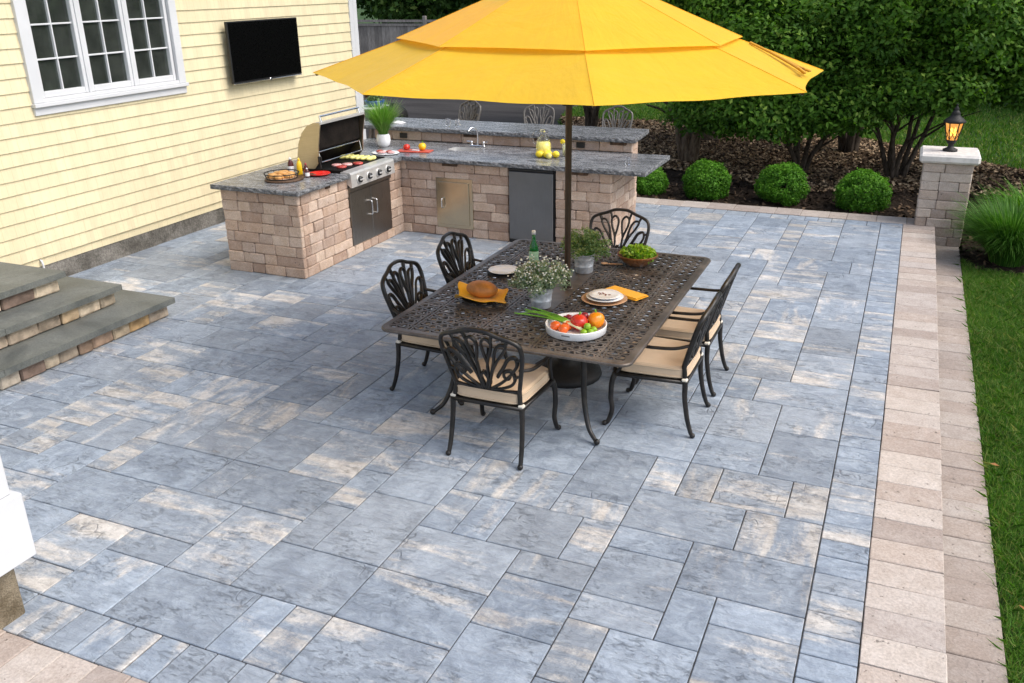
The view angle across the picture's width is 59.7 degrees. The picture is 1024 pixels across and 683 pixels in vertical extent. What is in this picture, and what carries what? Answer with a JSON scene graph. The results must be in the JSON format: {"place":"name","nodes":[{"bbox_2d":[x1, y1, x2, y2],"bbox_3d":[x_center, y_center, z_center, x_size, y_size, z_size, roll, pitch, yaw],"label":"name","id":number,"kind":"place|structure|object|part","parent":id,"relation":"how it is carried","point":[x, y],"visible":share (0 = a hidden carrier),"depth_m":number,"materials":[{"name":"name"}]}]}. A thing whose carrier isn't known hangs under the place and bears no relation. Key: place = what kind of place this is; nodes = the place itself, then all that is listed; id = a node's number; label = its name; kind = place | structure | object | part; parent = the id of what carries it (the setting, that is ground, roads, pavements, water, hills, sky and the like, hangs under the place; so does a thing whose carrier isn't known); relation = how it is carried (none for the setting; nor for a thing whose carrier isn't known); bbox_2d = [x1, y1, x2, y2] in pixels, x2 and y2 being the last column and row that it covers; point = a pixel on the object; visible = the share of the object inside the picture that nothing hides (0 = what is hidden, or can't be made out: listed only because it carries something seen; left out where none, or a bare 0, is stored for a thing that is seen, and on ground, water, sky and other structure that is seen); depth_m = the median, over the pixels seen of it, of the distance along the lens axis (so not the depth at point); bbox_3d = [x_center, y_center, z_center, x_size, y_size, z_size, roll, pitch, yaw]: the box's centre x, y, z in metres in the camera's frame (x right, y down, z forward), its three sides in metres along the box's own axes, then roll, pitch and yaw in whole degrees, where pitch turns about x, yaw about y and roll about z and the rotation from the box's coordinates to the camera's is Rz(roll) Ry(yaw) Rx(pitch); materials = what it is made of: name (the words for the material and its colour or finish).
{"place":"outdoors","nodes":[
{"label":"outdoors","id":0,"kind":"place"},
{"bbox_2d":[358,97,403,146],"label":"potted grass","id":1,"kind":"object","parent":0,"point":[381,119],"depth_m":11.39,"materials":[{"name":"green plant"}]},
{"bbox_2d":[0,203,902,682],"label":"patio paving","id":2,"kind":"structure","parent":0,"point":[198,413],"depth_m":5.55,"materials":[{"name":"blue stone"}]},
{"bbox_2d":[0,262,174,390],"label":"entry steps","id":3,"kind":"structure","parent":2,"relation":"on","point":[50,318],"depth_m":7.79,"materials":[{"name":"grey stone"}]},
{"bbox_2d":[380,259,488,405],"bbox_3d":[-0.573,-0.119,6.810,0.708,0.964,0.626,8,24,22],"label":"dining chair","id":4,"kind":"object","parent":2,"relation":"on","point":[427,345],"visible":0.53,"depth_m":6.74,"materials":[{"name":"brown metal"}]},
{"bbox_2d":[210,117,669,278],"bbox_3d":[-0.608,-1.766,10.598,4.426,1.232,3.991,8,24,22],"label":"outdoor kitchen","id":5,"kind":"object","parent":2,"relation":"on","point":[456,180],"visible":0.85,"depth_m":10.55,"materials":[{"name":"grey stone"}]},
{"bbox_2d":[264,173,315,183],"bbox_3d":[-2.443,-1.788,9.735,0.428,0.020,0.548,8,24,22],"label":"serving board","id":6,"kind":"object","parent":5,"relation":"on","point":[300,177],"visible":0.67,"depth_m":9.56,"materials":[{"name":"brown wood"}]},
{"bbox_2d":[263,169,298,180],"bbox_3d":[-2.495,-1.804,9.666,0.380,0.060,0.380,8,24,22],"label":"wire basket","id":7,"kind":"object","parent":6,"relation":"on","point":[289,178],"visible":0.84,"depth_m":9.58,"materials":[{"name":"black metal"}]},
{"bbox_2d":[272,174,283,179],"bbox_3d":[-2.513,-1.772,9.581,0.124,0.047,0.108,-10,24,-20],"label":"bun","id":8,"kind":"object","parent":7,"relation":"in","point":[278,178],"visible":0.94,"depth_m":9.55,"materials":[{"name":"orange food"}]},
{"bbox_2d":[277,170,287,174],"bbox_3d":[-2.489,-1.833,9.674,0.124,0.047,0.108,5,21,20],"label":"bun","id":9,"kind":"object","parent":7,"relation":"in","point":[282,172],"visible":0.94,"depth_m":9.64,"materials":[{"name":"food"}]},
{"bbox_2d":[284,173,293,178],"bbox_3d":[-2.415,-1.794,9.632,0.108,0.047,0.124,2,22,22],"label":"bun","id":10,"kind":"object","parent":7,"relation":"in","point":[286,177],"visible":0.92,"depth_m":9.59,"materials":[{"name":"orange food"}]},
{"bbox_2d":[287,157,293,170],"bbox_3d":[-2.452,-1.944,9.882,0.070,0.200,0.070,8,24,22],"label":"ketchup bottle","id":11,"kind":"object","parent":5,"relation":"on","point":[290,164],"visible":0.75,"depth_m":9.85,"materials":[{"name":"white plastic"}]},
{"bbox_2d":[296,158,302,174],"bbox_3d":[-2.353,-1.935,9.863,0.061,0.195,0.061,8,24,22],"label":"mustard bottle","id":12,"kind":"object","parent":5,"relation":"on","point":[299,166],"visible":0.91,"depth_m":9.84,"materials":[{"name":"yellow plastic"}]},
{"bbox_2d":[305,168,309,177],"bbox_3d":[-2.244,-1.851,9.770,0.054,0.105,0.054,8,24,22],"label":"sauce bottle","id":13,"kind":"object","parent":5,"relation":"on","point":[307,173],"visible":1,"depth_m":9.76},
{"bbox_2d":[310,171,330,176],"bbox_3d":[-2.136,-1.857,9.888,0.250,0.025,0.250,8,24,22],"label":"red plate","id":14,"kind":"object","parent":5,"relation":"on","point":[321,173],"visible":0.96,"depth_m":9.94,"materials":[{"name":"plastic"}]},
{"bbox_2d":[298,107,394,246],"bbox_3d":[-1.911,-1.947,10.455,0.765,1.473,0.967,8,24,22],"label":"built in grill","id":15,"kind":"object","parent":5,"relation":"in","point":[324,145],"visible":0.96,"depth_m":10.35,"materials":[{"name":"silver metal"}]},
{"bbox_2d":[336,165,346,168],"bbox_3d":[-1.942,-1.990,10.155,0.124,0.025,0.116,8,24,22],"label":"burger patty","id":16,"kind":"object","parent":15,"relation":"on","point":[341,166],"visible":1,"depth_m":10.12,"materials":[{"name":"food"}]},
{"bbox_2d":[353,161,362,164],"bbox_3d":[-1.788,-2.069,10.345,0.124,0.025,0.116,8,24,22],"label":"burger patty","id":17,"kind":"object","parent":15,"relation":"on","point":[358,163],"visible":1,"depth_m":10.31,"materials":[{"name":"red food"}]},
{"bbox_2d":[349,186,373,245],"bbox_3d":[-1.721,-1.455,10.329,0.071,0.612,0.431,8,24,22],"label":"cabinet door","id":18,"kind":"structure","parent":15,"relation":"in","point":[361,209],"depth_m":10.32,"materials":[{"name":"silver metal"}]},
{"bbox_2d":[360,155,369,159],"bbox_3d":[-1.738,-2.175,10.572,0.058,0.054,0.159,18,29,39],"label":"squash","id":19,"kind":"object","parent":15,"relation":"on","point":[363,157],"visible":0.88,"depth_m":10.54,"materials":[{"name":"yellow food"}]},
{"bbox_2d":[366,155,375,160],"bbox_3d":[-1.668,-2.168,10.552,0.060,0.054,0.155,16,27,36],"label":"squash","id":20,"kind":"object","parent":15,"relation":"on","point":[370,158],"visible":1,"depth_m":10.52,"materials":[{"name":"yellow food"}]},
{"bbox_2d":[369,179,392,235],"bbox_3d":[-1.547,-1.607,10.701,0.071,0.612,0.433,8,24,22],"label":"cabinet door","id":21,"kind":"structure","parent":15,"relation":"in","point":[380,191],"depth_m":10.70,"materials":[{"name":"silver metal"}]},
{"bbox_2d":[372,150,398,154],"bbox_3d":[-1.573,-2.347,11.096,0.360,0.016,0.298,8,24,22],"label":"meat plate","id":22,"kind":"object","parent":5,"relation":"on","point":[377,153],"visible":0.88,"depth_m":11.06,"materials":[{"name":"white ceramic"}]},
{"bbox_2d":[397,149,433,152],"bbox_3d":[-1.221,-2.392,11.196,0.440,0.014,0.180,5,23,14],"label":"cutting board","id":23,"kind":"object","parent":5,"relation":"on","point":[419,151],"visible":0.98,"depth_m":11.14,"materials":[{"name":"red plastic"}]},
{"bbox_2d":[403,144,409,149],"bbox_3d":[-1.328,-2.451,11.234,0.091,0.072,0.087,8,24,22],"label":"tomato","id":24,"kind":"object","parent":23,"relation":"on","point":[406,146],"visible":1,"depth_m":11.20,"materials":[{"name":"red food"}]},
{"bbox_2d":[418,141,425,149],"bbox_3d":[-1.122,-2.454,11.174,0.094,0.118,0.104,8,24,22],"label":"yellow pepper","id":25,"kind":"object","parent":23,"relation":"on","point":[422,146],"visible":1,"depth_m":11.14,"materials":[{"name":"yellow food"}]},
{"bbox_2d":[509,168,555,243],"bbox_3d":[0.242,-1.589,10.518,0.574,0.897,0.109,8,24,22],"label":"undercounter fridge","id":26,"kind":"object","parent":5,"relation":"in","point":[532,199],"visible":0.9,"depth_m":10.45,"materials":[{"name":"black plastic"}]},
{"bbox_3d":[0.224,-1.582,10.481,0.556,0.812,0.027,8,24,22],"label":"door","id":27,"kind":"part","parent":26,"relation":"part of","materials":[{"name":"silver metal"}]},
{"bbox_2d":[535,151,542,156],"bbox_3d":[0.335,-2.240,10.667,0.115,0.080,0.079,9,24,23],"label":"lemon","id":28,"kind":"object","parent":5,"relation":"on","point":[538,153],"visible":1,"depth_m":10.64,"materials":[{"name":"yellow food"}]},
{"bbox_2d":[536,141,550,152],"bbox_3d":[0.365,-2.389,10.730,0.219,0.303,0.192,-6,22,-13],"label":"lemonade jug","id":29,"kind":"object","parent":5,"relation":"on","point":[543,146],"visible":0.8,"depth_m":10.69,"materials":[{"name":"yellow glass"}]},
{"bbox_2d":[552,151,558,157],"bbox_3d":[0.525,-2.229,10.633,0.079,0.080,0.115,-14,25,-29],"label":"lemon","id":30,"kind":"object","parent":5,"relation":"on","point":[555,154],"visible":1,"depth_m":10.60,"materials":[{"name":"yellow food"}]},
{"bbox_2d":[560,139,564,155],"bbox_3d":[0.637,-2.328,10.713,0.079,0.200,0.095,-15,26,-31],"label":"lemonade glass","id":31,"kind":"object","parent":5,"relation":"on","point":[562,141],"visible":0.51,"depth_m":10.69,"materials":[{"name":"glass"}]},
{"bbox_2d":[458,100,481,120],"bbox_3d":[-0.797,-2.931,13.344,0.568,1.284,0.675,19,29,40],"label":"bar stool","id":32,"kind":"object","parent":2,"relation":"on","point":[468,112],"visible":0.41,"depth_m":13.34,"materials":[{"name":"grey metal"}]},
{"bbox_2d":[436,231,536,358],"bbox_3d":[-0.228,-0.422,7.549,0.708,0.964,0.626,8,24,22],"label":"dining chair","id":33,"kind":"object","parent":2,"relation":"on","point":[453,254],"visible":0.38,"depth_m":7.53,"materials":[{"name":"brown metal"}]},
{"bbox_2d":[438,327,560,469],"bbox_3d":[-0.081,0.246,5.880,0.626,0.964,0.708,8,24,22],"label":"dining chair","id":34,"kind":"object","parent":2,"relation":"on","point":[517,384],"visible":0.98,"depth_m":5.68,"materials":[{"name":"brown metal"}]},
{"bbox_2d":[523,104,554,124],"bbox_3d":[0.370,-2.740,12.820,0.568,1.284,0.675,2,22,6],"label":"bar stool","id":35,"kind":"object","parent":2,"relation":"on","point":[538,114],"visible":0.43,"depth_m":12.88,"materials":[{"name":"grey metal"}]},
{"bbox_2d":[381,239,710,444],"bbox_3d":[0.391,-0.075,6.967,1.797,0.732,2.477,8,24,22],"label":"dining table","id":36,"kind":"object","parent":2,"relation":"on","point":[659,273],"visible":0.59,"depth_m":6.43,"materials":[{"name":"brown metal"}]},
{"bbox_2d":[462,298,493,303],"bbox_3d":[-0.222,-0.322,6.628,0.300,0.018,0.300,8,24,22],"label":"bread plate","id":37,"kind":"object","parent":36,"relation":"on","point":[470,301],"visible":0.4,"depth_m":6.54,"materials":[{"name":"black metal"}]},
{"bbox_2d":[454,281,507,302],"bbox_3d":[-0.223,-0.367,6.610,0.390,0.074,0.370,0,22,3],"label":"orange napkin","id":38,"kind":"object","parent":37,"relation":"on","point":[499,296],"visible":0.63,"depth_m":6.59,"materials":[{"name":"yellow fabric"}]},
{"bbox_2d":[466,280,497,297],"bbox_3d":[-0.222,-0.387,6.595,0.253,0.124,0.174,12,25,30],"label":"bread loaf","id":39,"kind":"object","parent":38,"relation":"on","point":[481,289],"visible":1,"depth_m":6.53,"materials":[{"name":"orange food"}]},
{"bbox_2d":[487,271,516,276],"bbox_3d":[-0.067,-0.560,7.218,0.270,0.016,0.270,8,24,22],"label":"charger plate","id":40,"kind":"object","parent":36,"relation":"on","point":[498,275],"visible":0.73,"depth_m":7.15,"materials":[{"name":"black metal"}]},
{"bbox_2d":[488,265,517,274],"bbox_3d":[-0.068,-0.575,7.212,0.250,0.022,0.250,8,24,22],"label":"dinner plate","id":41,"kind":"object","parent":40,"relation":"on","point":[502,269],"visible":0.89,"depth_m":7.24,"materials":[{"name":"white ceramic"}]},
{"bbox_2d":[529,230,538,264],"bbox_3d":[0.181,-0.782,7.399,0.079,0.286,0.079,8,24,22],"label":"glass bottle","id":42,"kind":"object","parent":36,"relation":"on","point":[533,250],"visible":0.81,"depth_m":7.38,"materials":[{"name":"green glass"}]},
{"bbox_2d":[507,254,573,309],"bbox_3d":[0.206,-0.432,6.386,0.475,0.385,0.476,8,24,22],"label":"potted plant","id":43,"kind":"object","parent":36,"relation":"on","point":[544,282],"visible":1,"depth_m":6.31,"materials":[{"name":"green plant"}]},
{"bbox_2d":[545,312,606,340],"bbox_3d":[0.430,-0.098,5.996,0.414,0.056,0.417,8,24,22],"label":"serving tray","id":44,"kind":"object","parent":36,"relation":"on","point":[572,334],"visible":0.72,"depth_m":5.86,"materials":[{"name":"white ceramic"}]},
{"bbox_2d":[515,313,581,330],"bbox_3d":[0.252,-0.142,6.050,0.574,0.044,0.020,15,27,34],"label":"scallion","id":45,"kind":"object","parent":44,"relation":"on","point":[576,327],"visible":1,"depth_m":6.02,"materials":[{"name":"green food"}]},
{"bbox_2d":[525,310,580,327],"bbox_3d":[0.298,-0.161,6.094,0.039,0.045,0.572,-19,28,-38],"label":"scallion","id":46,"kind":"object","parent":44,"relation":"on","point":[549,313],"visible":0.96,"depth_m":6.13,"materials":[{"name":"green food"}]},
{"bbox_2d":[527,312,579,327],"bbox_3d":[0.268,-0.149,6.067,0.573,0.055,0.022,17,28,38],"label":"scallion","id":47,"kind":"object","parent":44,"relation":"on","point":[545,314],"visible":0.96,"depth_m":6.09,"materials":[{"name":"green food"}]},
{"bbox_2d":[550,321,560,329],"bbox_3d":[0.292,-0.107,5.988,0.072,0.062,0.070,8,24,22],"label":"tomato","id":48,"kind":"object","parent":44,"relation":"on","point":[554,325],"visible":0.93,"depth_m":5.96,"materials":[{"name":"red food"}]},
{"bbox_2d":[558,324,568,332],"bbox_3d":[0.342,-0.085,5.932,0.070,0.062,0.072,8,24,22],"label":"tomato","id":49,"kind":"object","parent":44,"relation":"on","point":[563,328],"visible":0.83,"depth_m":5.91,"materials":[{"name":"red food"}]},
{"bbox_2d":[563,321,571,329],"bbox_3d":[0.372,-0.107,5.985,0.072,0.062,0.071,8,24,22],"label":"tomato","id":50,"kind":"object","parent":44,"relation":"on","point":[568,325],"visible":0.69,"depth_m":5.96,"materials":[{"name":"red food"}]},
{"bbox_2d":[570,312,587,329],"bbox_3d":[0.446,-0.140,5.972,0.127,0.130,0.121,8,24,22],"label":"red pepper","id":51,"kind":"object","parent":44,"relation":"on","point":[579,320],"visible":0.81,"depth_m":5.93,"materials":[{"name":"red food"}]},
{"bbox_2d":[588,309,604,327],"bbox_3d":[0.567,-0.152,5.997,0.108,0.132,0.124,8,24,22],"label":"orange pepper","id":52,"kind":"object","parent":44,"relation":"on","point":[596,319],"visible":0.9,"depth_m":5.96,"materials":[{"name":"orange food"}]},
{"bbox_2d":[559,225,611,273],"bbox_3d":[0.577,-0.746,7.139,0.443,0.395,0.443,8,24,22],"label":"potted plant","id":53,"kind":"object","parent":36,"relation":"on","point":[585,246],"visible":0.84,"depth_m":7.09,"materials":[{"name":"green plant"}]},
{"bbox_2d":[581,292,627,305],"bbox_3d":[0.678,-0.310,6.554,0.340,0.024,0.340,8,24,22],"label":"wood charger","id":54,"kind":"object","parent":36,"relation":"on","point":[584,298],"visible":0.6,"depth_m":6.50,"materials":[{"name":"brown wood"}]},
{"bbox_2d":[586,293,623,301],"bbox_3d":[0.682,-0.328,6.551,0.276,0.018,0.276,8,24,22],"label":"salad plate","id":55,"kind":"object","parent":54,"relation":"on","point":[588,296],"visible":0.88,"depth_m":6.50,"materials":[{"name":"white ceramic"}]},
{"bbox_2d":[589,289,620,298],"bbox_3d":[0.682,-0.343,6.545,0.236,0.016,0.236,8,24,22],"label":"printed plate","id":56,"kind":"object","parent":55,"relation":"on","point":[605,294],"visible":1,"depth_m":6.55,"materials":[{"name":"white ceramic"}]},
{"bbox_2d":[601,262,622,264],"bbox_3d":[0.826,-0.647,7.399,0.185,0.016,0.048,2,22,6],"label":"wooden spoon","id":57,"kind":"object","parent":36,"relation":"on","point":[604,263],"visible":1,"depth_m":7.39,"materials":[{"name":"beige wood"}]},
{"bbox_2d":[605,285,648,300],"bbox_3d":[0.851,-0.366,6.692,0.150,0.018,0.330,-20,28,-39],"label":"folded napkin","id":58,"kind":"object","parent":36,"relation":"on","point":[632,295],"visible":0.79,"depth_m":6.64,"materials":[{"name":"yellow fabric"}]},
{"bbox_2d":[617,243,658,266],"bbox_3d":[1.036,-0.724,7.354,0.336,0.186,0.336,8,24,22],"label":"salad bowl","id":59,"kind":"object","parent":36,"relation":"on","point":[638,255],"visible":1,"depth_m":7.27,"materials":[{"name":"green plant"}]},
{"bbox_2d":[313,0,822,388],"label":"patio umbrella","id":60,"kind":"object","parent":2,"relation":"on","point":[568,54],"visible":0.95,"depth_m":5.26,"materials":[{"name":"yellow fabric"}]},
{"bbox_2d":[570,208,649,333],"bbox_3d":[0.886,-0.663,8.104,0.626,0.964,0.708,8,24,22],"label":"dining chair","id":61,"kind":"object","parent":2,"relation":"on","point":[628,236],"visible":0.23,"depth_m":8.21,"materials":[{"name":"brown metal"}]},
{"bbox_2d":[602,105,632,127],"bbox_3d":[1.364,-2.582,12.388,0.568,1.284,0.675,10,24,25],"label":"bar stool","id":62,"kind":"object","parent":2,"relation":"on","point":[613,122],"visible":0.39,"depth_m":12.42,"materials":[{"name":"grey metal"}]},
{"bbox_2d":[602,291,721,438],"bbox_3d":[1.069,0.086,6.234,0.708,0.964,0.626,8,24,22],"label":"dining chair","id":63,"kind":"object","parent":2,"relation":"on","point":[659,359],"visible":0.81,"depth_m":6.07,"materials":[{"name":"brown metal"}]},
{"bbox_2d":[635,263,740,396],"bbox_3d":[1.350,-0.161,6.837,0.708,0.964,0.626,8,24,22],"label":"dining chair","id":64,"kind":"object","parent":2,"relation":"on","point":[680,330],"visible":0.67,"depth_m":6.66,"materials":[{"name":"brown metal"}]},
{"bbox_2d":[363,95,577,138],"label":"driveway","id":65,"kind":"structure","parent":0,"point":[447,109],"depth_m":22.29,"materials":[{"name":"grey asphalt"}]},
{"bbox_2d":[364,104,387,137],"bbox_3d":[-2.662,-4.235,17.517,0.680,0.746,0.680,8,24,22],"label":"side table","id":66,"kind":"object","parent":65,"relation":"on","point":[371,133],"visible":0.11,"depth_m":17.38,"materials":[{"name":"white paint"}]},
{"bbox_2d":[364,95,384,106],"bbox_3d":[-2.670,-4.698,17.331,0.400,0.253,0.400,8,24,22],"label":"planter bowl","id":67,"kind":"object","parent":66,"relation":"on","point":[371,98],"visible":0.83,"depth_m":17.25,"materials":[{"name":"blue ceramic"}]},
{"bbox_2d":[385,103,407,117],"bbox_3d":[-2.219,-4.105,17.010,0.556,0.864,0.530,8,24,22],"label":"bar stool","id":68,"kind":"object","parent":65,"relation":"on","point":[404,113],"visible":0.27,"depth_m":16.78,"materials":[{"name":"black metal"}]},
{"bbox_2d":[0,197,947,682],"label":"border paving","id":69,"kind":"structure","parent":0,"point":[904,627],"depth_m":5.11,"materials":[{"name":"beige stone"}]},
{"bbox_2d":[0,456,35,629],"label":"porch column","id":70,"kind":"structure","parent":69,"relation":"on","point":[17,546],"depth_m":4.32,"materials":[{"name":"white paint"}]},
{"bbox_2d":[357,0,1023,682],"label":"lawn ground","id":71,"kind":"structure","parent":0,"point":[359,10],"depth_m":7.36,"materials":[{"name":"green plant"}]},
{"bbox_2d":[0,0,365,275],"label":"house","id":72,"kind":"structure","parent":71,"relation":"on","point":[128,127],"depth_m":10.37,"materials":[{"name":"yellow wood"}]},
{"bbox_2d":[10,0,188,115],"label":"window","id":73,"kind":"structure","parent":72,"relation":"in","point":[106,52],"depth_m":9.79,"materials":[{"name":"white paint"}]},
{"bbox_2d":[224,17,301,84],"bbox_3d":[-3.347,-3.927,12.027,0.120,0.782,1.475,8,24,22],"label":"television","id":74,"kind":"object","parent":72,"relation":"attached to","point":[262,49],"visible":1,"depth_m":11.93,"materials":[{"name":"black plastic"}]},
{"bbox_2d":[356,0,386,22],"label":"tree","id":75,"kind":"object","parent":71,"relation":"on","point":[358,6],"visible":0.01,"depth_m":37.83,"materials":[{"name":"green plant"}]},
{"bbox_2d":[358,16,435,53],"bbox_3d":[-13.730,-11.597,34.610,37.839,1.920,0.110,8,24,22],"label":"board fence","id":76,"kind":"object","parent":71,"relation":"on","point":[372,36],"visible":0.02,"depth_m":30.69,"materials":[{"name":"grey wood"}]},
{"bbox_2d":[356,0,478,23],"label":"trees","id":77,"kind":"object","parent":71,"relation":"on","point":[413,9],"visible":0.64,"depth_m":34.02,"materials":[{"name":"green plant"}]},
{"bbox_2d":[914,145,980,246],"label":"stone pillar","id":78,"kind":"structure","parent":71,"relation":"on","point":[945,180],"depth_m":10.95,"materials":[{"name":"stone"}]},
{"bbox_2d":[942,104,966,151],"bbox_3d":[5.385,-2.609,10.873,0.260,0.570,0.260,8,24,22],"label":"pillar lantern","id":79,"kind":"object","parent":78,"relation":"on","point":[955,121],"visible":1,"depth_m":10.83,"materials":[{"name":"black metal"}]},
{"bbox_2d":[555,102,1023,168],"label":"lawn grass","id":80,"kind":"structure","parent":0,"point":[994,141],"depth_m":18.25,"materials":[{"name":"green plant"}]},
{"bbox_2d":[560,115,1023,273],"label":"mulch bed","id":81,"kind":"object","parent":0,"point":[737,189],"visible":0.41,"depth_m":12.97,"materials":[{"name":"brown wood"}]},
{"bbox_2d":[582,105,599,126],"bbox_3d":[1.868,-6.441,18.048,3.970,4.618,3.774,8,24,22],"label":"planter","id":82,"kind":"object","parent":81,"relation":"on","point":[591,116],"visible":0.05,"depth_m":18.58,"materials":[{"name":"brown plant"}]},
{"bbox_2d":[636,167,668,195],"bbox_3d":[2.031,-2.382,13.165,0.570,0.512,0.571,-8,23,-17],"label":"boxwood","id":83,"kind":"object","parent":81,"relation":"on","point":[654,182],"visible":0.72,"depth_m":12.99,"materials":[{"name":"green plant"}]},
{"bbox_2d":[683,128,717,140],"bbox_3d":[3.606,-6.774,16.763,6.815,6.106,5.519,8,24,22],"label":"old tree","id":84,"kind":"object","parent":81,"relation":"on","point":[707,137],"visible":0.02,"depth_m":17.41,"materials":[{"name":"brown plant"}]},
{"bbox_2d":[681,158,731,200],"bbox_3d":[2.809,-2.335,12.853,0.734,0.630,0.651,8,24,22],"label":"boxwood","id":85,"kind":"object","parent":81,"relation":"on","point":[714,177],"visible":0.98,"depth_m":12.68,"materials":[{"name":"green plant"}]},
{"bbox_2d":[646,0,794,161],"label":"tree","id":86,"kind":"object","parent":81,"relation":"on","point":[688,146],"visible":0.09,"depth_m":15.29,"materials":[{"name":"green plant"}]},
{"bbox_2d":[754,161,810,205],"bbox_3d":[3.769,-2.200,12.464,0.741,0.634,0.745,-3,22,-4],"label":"boxwood","id":87,"kind":"object","parent":81,"relation":"on","point":[792,180],"visible":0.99,"depth_m":12.29,"materials":[{"name":"green plant"}]},
{"bbox_2d":[658,0,934,170],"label":"tree","id":88,"kind":"object","parent":81,"relation":"on","point":[789,120],"visible":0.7,"depth_m":12.62,"materials":[{"name":"green plant"}]},
{"bbox_2d":[838,127,863,151],"bbox_3d":[6.077,-5.729,15.150,4.759,5.338,3.800,8,24,22],"label":"tree trunk","id":89,"kind":"object","parent":81,"relation":"on","point":[847,143],"visible":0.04,"depth_m":16.04,"materials":[{"name":"brown plant"}]},
{"bbox_2d":[832,167,892,212],"bbox_3d":[4.750,-2.044,12.090,0.773,0.610,0.805,8,24,22],"label":"boxwood","id":90,"kind":"object","parent":81,"relation":"on","point":[861,194],"visible":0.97,"depth_m":11.89,"materials":[{"name":"green plant"}]},
{"bbox_2d":[791,0,1023,177],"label":"tree","id":91,"kind":"object","parent":81,"relation":"on","point":[922,80],"visible":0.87,"depth_m":12.13,"materials":[{"name":"green plant"}]},
{"bbox_2d":[934,2,1023,112],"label":"tree","id":92,"kind":"object","parent":81,"relation":"on","point":[1013,90],"visible":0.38,"depth_m":12.15,"materials":[{"name":"green plant"}]},
{"bbox_2d":[939,186,1023,267],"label":"fountain grass","id":93,"kind":"object","parent":81,"relation":"on","point":[1000,233],"depth_m":10.24,"materials":[{"name":"green plant"}]},
{"bbox_2d":[972,178,1023,213],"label":"fountain grass","id":94,"kind":"object","parent":81,"relation":"on","point":[1019,196],"depth_m":11.89,"materials":[{"name":"green plant"}]},
{"bbox_2d":[935,245,1007,682],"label":"step paving","id":95,"kind":"structure","parent":0,"point":[972,627],"depth_m":5.60,"materials":[{"name":"beige stone"}]},
{"bbox_2d":[952,258,1023,682],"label":"lawn grass","id":96,"kind":"structure","parent":0,"point":[994,282],"depth_m":6.88,"materials":[{"name":"green plant"}]},
{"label":"scallion","id":97,"kind":"object","parent":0,"visible":0},
{"bbox_2d":[531,307,582,328],"bbox_3d":[0.310,-0.164,6.102,0.015,0.045,0.573,-17,27,-34],"label":"scallion","id":98,"kind":"object","parent":97,"relation":"on","point":[550,313],"visible":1,"depth_m":6.17,"materials":[{"name":"green food"}]},
{"bbox_3d":[0.491,-0.075,5.925,0.048,0.045,0.048,8,24,22],"label":"lime","id":99,"kind":"object","parent":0,"visible":0},
{"bbox_2d":[584,323,590,329],"bbox_3d":[0.498,-0.101,5.894,0.048,0.045,0.048,8,24,22],"label":"lime","id":100,"kind":"object","parent":99,"relation":"on","point":[587,326],"visible":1,"depth_m":5.88,"materials":[{"name":"green food"}]}
]}

